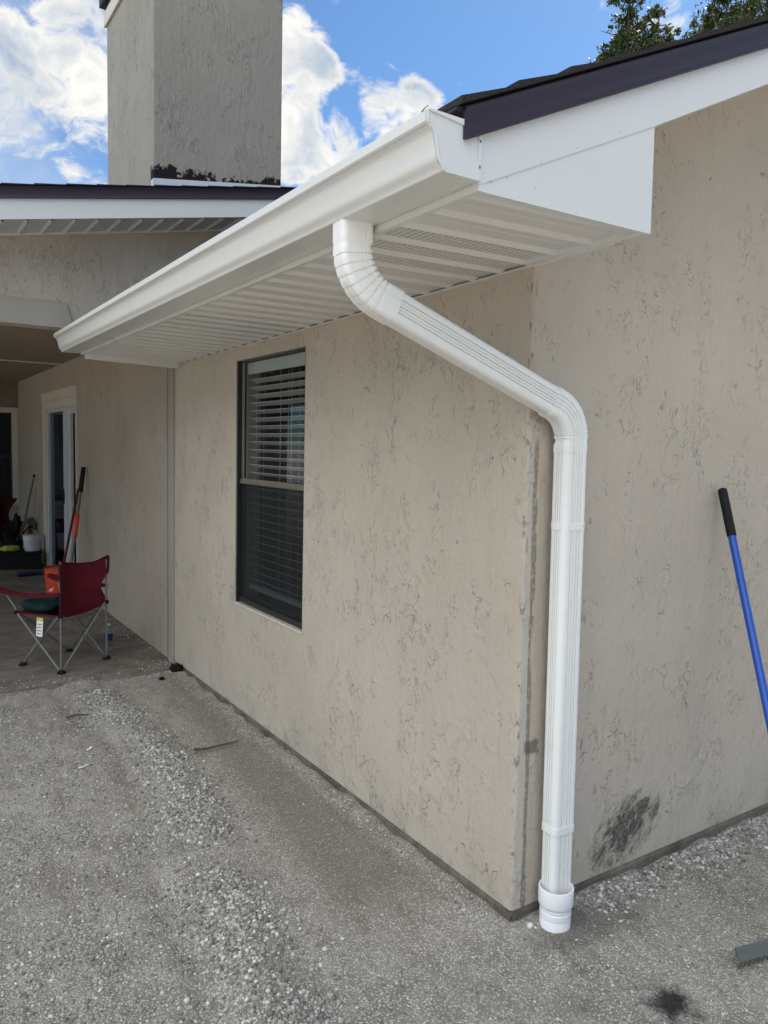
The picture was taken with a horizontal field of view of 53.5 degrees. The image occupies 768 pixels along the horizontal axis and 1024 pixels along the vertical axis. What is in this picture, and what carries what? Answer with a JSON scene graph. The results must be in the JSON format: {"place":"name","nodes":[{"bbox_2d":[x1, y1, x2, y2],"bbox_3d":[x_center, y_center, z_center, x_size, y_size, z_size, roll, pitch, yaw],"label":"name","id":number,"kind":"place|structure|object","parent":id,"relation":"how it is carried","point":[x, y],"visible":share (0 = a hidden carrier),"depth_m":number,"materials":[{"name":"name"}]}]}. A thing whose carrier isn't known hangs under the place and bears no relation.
{"place":"outdoors","nodes":[
{"label":"outdoors","id":0,"kind":"place"},
{"bbox_2d":[16,571,43,576],"bbox_3d":[-4.393,0.757,9.511,0.154,0.053,0.416,5,6,41],"label":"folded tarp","id":1,"kind":"object","parent":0,"point":[27,573],"visible":0.87,"depth_m":9.45,"materials":[{"name":"blue plastic"}]},
{"bbox_2d":[20,593,58,614],"bbox_3d":[-2.515,0.679,5.695,0.350,0.157,0.294,0,5,-11],"label":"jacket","id":2,"kind":"object","parent":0,"point":[49,605],"visible":0.65,"depth_m":5.58,"materials":[{"name":"green fabric"}]},
{"bbox_2d":[0,563,174,693],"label":"patio","id":3,"kind":"structure","parent":0,"point":[17,641],"depth_m":6.09,"materials":[{"name":"concrete"}]},
{"bbox_2d":[0,494,17,543],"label":"camp chair","id":4,"kind":"object","parent":3,"relation":"on","point":[6,503],"visible":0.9,"depth_m":10.28,"materials":[{"name":"fabric"}]},
{"bbox_2d":[0,548,42,569],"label":"storage box","id":5,"kind":"object","parent":3,"relation":"on","point":[21,558],"visible":0.84,"depth_m":9.89,"materials":[{"name":"black plastic"}]},
{"bbox_2d":[0,545,19,551],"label":"rag","id":6,"kind":"object","parent":5,"relation":"on","point":[11,548],"visible":1,"depth_m":9.90,"materials":[{"name":"yellow fabric"}]},
{"bbox_2d":[0,524,21,547],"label":"tool bag","id":7,"kind":"object","parent":5,"relation":"on","point":[8,538],"visible":0.5,"depth_m":10.31,"materials":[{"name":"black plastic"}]},
{"bbox_2d":[22,534,41,550],"bbox_3d":[-4.657,0.401,10.084,0.234,0.212,0.234,-2,6,-33],"label":"bucket","id":8,"kind":"object","parent":5,"relation":"on","point":[32,542],"visible":1,"depth_m":10.00,"materials":[{"name":"white plastic"}]},
{"bbox_2d":[23,474,35,531],"bbox_3d":[-5.047,-0.086,10.794,0.419,0.912,0.036,5,6,38],"label":"pole","id":9,"kind":"object","parent":8,"relation":"in","point":[30,492],"visible":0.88,"depth_m":10.74,"materials":[{"name":"black plastic"}]},
{"bbox_2d":[44,565,58,592],"bbox_3d":[-3.297,0.724,7.767,0.314,0.330,0.314,-2,6,-33],"label":"bucket","id":10,"kind":"object","parent":3,"relation":"on","point":[52,586],"visible":0.34,"depth_m":7.64,"materials":[{"name":"orange plastic"}]},
{"bbox_2d":[63,488,78,561],"bbox_3d":[-3.307,0.292,7.984,0.025,1.053,0.630,1,5,-2],"label":"pole","id":11,"kind":"object","parent":10,"relation":"in","point":[70,528],"visible":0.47,"depth_m":8.04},
{"bbox_2d":[69,467,85,562],"bbox_3d":[-3.220,0.186,7.949,0.052,1.309,0.351,2,5,12],"label":"pole","id":12,"kind":"object","parent":10,"relation":"in","point":[77,515],"visible":0.94,"depth_m":7.96,"materials":[{"name":"black plastic"}]},
{"bbox_2d":[0,555,110,674],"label":"camp chair","id":13,"kind":"object","parent":3,"relation":"on","point":[80,585],"visible":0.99,"depth_m":5.64,"materials":[{"name":"fabric"}]},
{"bbox_2d":[104,623,112,649],"bbox_3d":[-2.211,1.000,6.118,0.065,0.216,0.065,-2,6,-33],"label":"water bottle","id":14,"kind":"object","parent":3,"relation":"on","point":[110,636],"visible":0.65,"depth_m":6.10,"materials":[{"name":"plastic"}]},
{"bbox_2d":[224,696,291,754],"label":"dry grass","id":15,"kind":"structure","parent":0,"point":[264,731],"depth_m":4.37,"materials":[{"name":"plant"}]},
{"bbox_2d":[0,0,766,186],"label":"sky","id":16,"kind":"structure","parent":0,"point":[354,71],"materials":[{"name":"blue"}]},
{"bbox_2d":[0,670,767,1023],"bbox_3d":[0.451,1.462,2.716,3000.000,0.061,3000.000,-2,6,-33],"label":"ground","id":17,"kind":"structure","parent":0,"point":[292,846],"depth_m":2.77,"materials":[{"name":"grey gravel"}]},
{"bbox_2d":[66,714,88,717],"bbox_3d":[-1.881,1.244,4.668,0.132,0.018,0.027,-1,5,-30],"label":"twig","id":18,"kind":"object","parent":17,"relation":"on","point":[73,715],"visible":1,"depth_m":4.66,"materials":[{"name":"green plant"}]},
{"bbox_2d":[169,663,183,671],"bbox_3d":[-1.527,1.151,5.621,0.114,0.073,0.095,5,6,35],"label":"debris clump","id":19,"kind":"object","parent":17,"relation":"on","point":[176,667],"visible":0.98,"depth_m":5.59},
{"bbox_2d":[194,741,237,750],"bbox_3d":[-0.933,1.302,4.255,0.267,0.022,0.027,-2,6,-36],"label":"twig","id":20,"kind":"object","parent":17,"relation":"on","point":[204,748],"visible":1,"depth_m":4.23,"materials":[{"name":"wood"}]},
{"bbox_2d":[0,0,767,921],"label":"house","id":21,"kind":"structure","parent":17,"relation":"on","point":[414,454],"depth_m":3.13,"materials":[{"name":"paint"}]},
{"bbox_2d":[0,407,18,504],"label":"window","id":22,"kind":"structure","parent":21,"relation":"in","point":[9,481],"depth_m":12.00,"materials":[{"name":"brown metal"}]},
{"bbox_2d":[16,517,36,540],"bbox_3d":[-5.060,0.363,10.304,0.105,0.511,1.009,2,5,12],"label":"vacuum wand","id":23,"kind":"object","parent":21,"relation":"attached to","point":[27,521],"visible":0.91,"depth_m":10.63,"materials":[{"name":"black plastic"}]},
{"bbox_2d":[41,385,78,566],"bbox_3d":[-3.942,-0.335,9.311,0.090,2.286,2.085,-2,6,-33],"label":"sliding door","id":24,"kind":"structure","parent":21,"relation":"in","point":[60,406],"depth_m":9.45,"materials":[{"name":"beige paint"}]},
{"bbox_2d":[234,346,305,633],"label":"window","id":25,"kind":"structure","parent":21,"relation":"in","point":[270,496],"depth_m":4.50,"materials":[{"name":"black glass"}]},
{"bbox_2d":[527,922,533,928],"bbox_3d":[0.518,1.462,2.696,0.021,0.016,0.029,4,5,27],"label":"stone","id":26,"kind":"object","parent":17,"relation":"on","point":[530,925],"visible":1,"depth_m":2.69,"materials":[{"name":"white stone"}]},
{"bbox_2d":[538,880,573,932],"bbox_3d":[0.609,1.417,2.711,0.124,0.184,0.124,-2,6,-33],"label":"drain pipe","id":27,"kind":"object","parent":17,"relation":"in","point":[554,913],"visible":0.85,"depth_m":2.66,"materials":[{"name":"white plastic"}]},
{"bbox_2d":[588,0,701,62],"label":"oak tree","id":28,"kind":"object","parent":17,"relation":"on","point":[622,40],"visible":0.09,"depth_m":11.94,"materials":[{"name":"green plant"}]},
{"bbox_2d":[680,0,767,38],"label":"oak tree","id":29,"kind":"object","parent":17,"relation":"on","point":[751,9],"visible":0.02,"depth_m":13.19,"materials":[{"name":"green plant"}]},
{"bbox_2d":[718,488,767,968],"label":"landscape rake","id":30,"kind":"object","parent":17,"relation":"on","point":[751,951],"visible":1,"depth_m":2.95,"materials":[{"name":"blue plastic"}]},
{"bbox_2d":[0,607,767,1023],"bbox_3d":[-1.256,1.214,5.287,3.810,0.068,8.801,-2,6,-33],"label":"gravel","id":31,"kind":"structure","parent":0,"point":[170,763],"depth_m":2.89,"materials":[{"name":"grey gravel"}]},
{"bbox_3d":[-5.471,0.379,11.143,0.338,0.500,0.300,-2,6,-33],"label":"bin","id":32,"kind":"object","parent":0,"visible":0},
{"bbox_2d":[13,513,21,531],"bbox_3d":[-5.299,0.195,11.002,0.127,0.385,0.133,2,5,8],"label":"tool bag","id":33,"kind":"object","parent":32,"relation":"on","point":[17,522],"visible":0.56,"depth_m":10.96,"materials":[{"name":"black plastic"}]}
]}

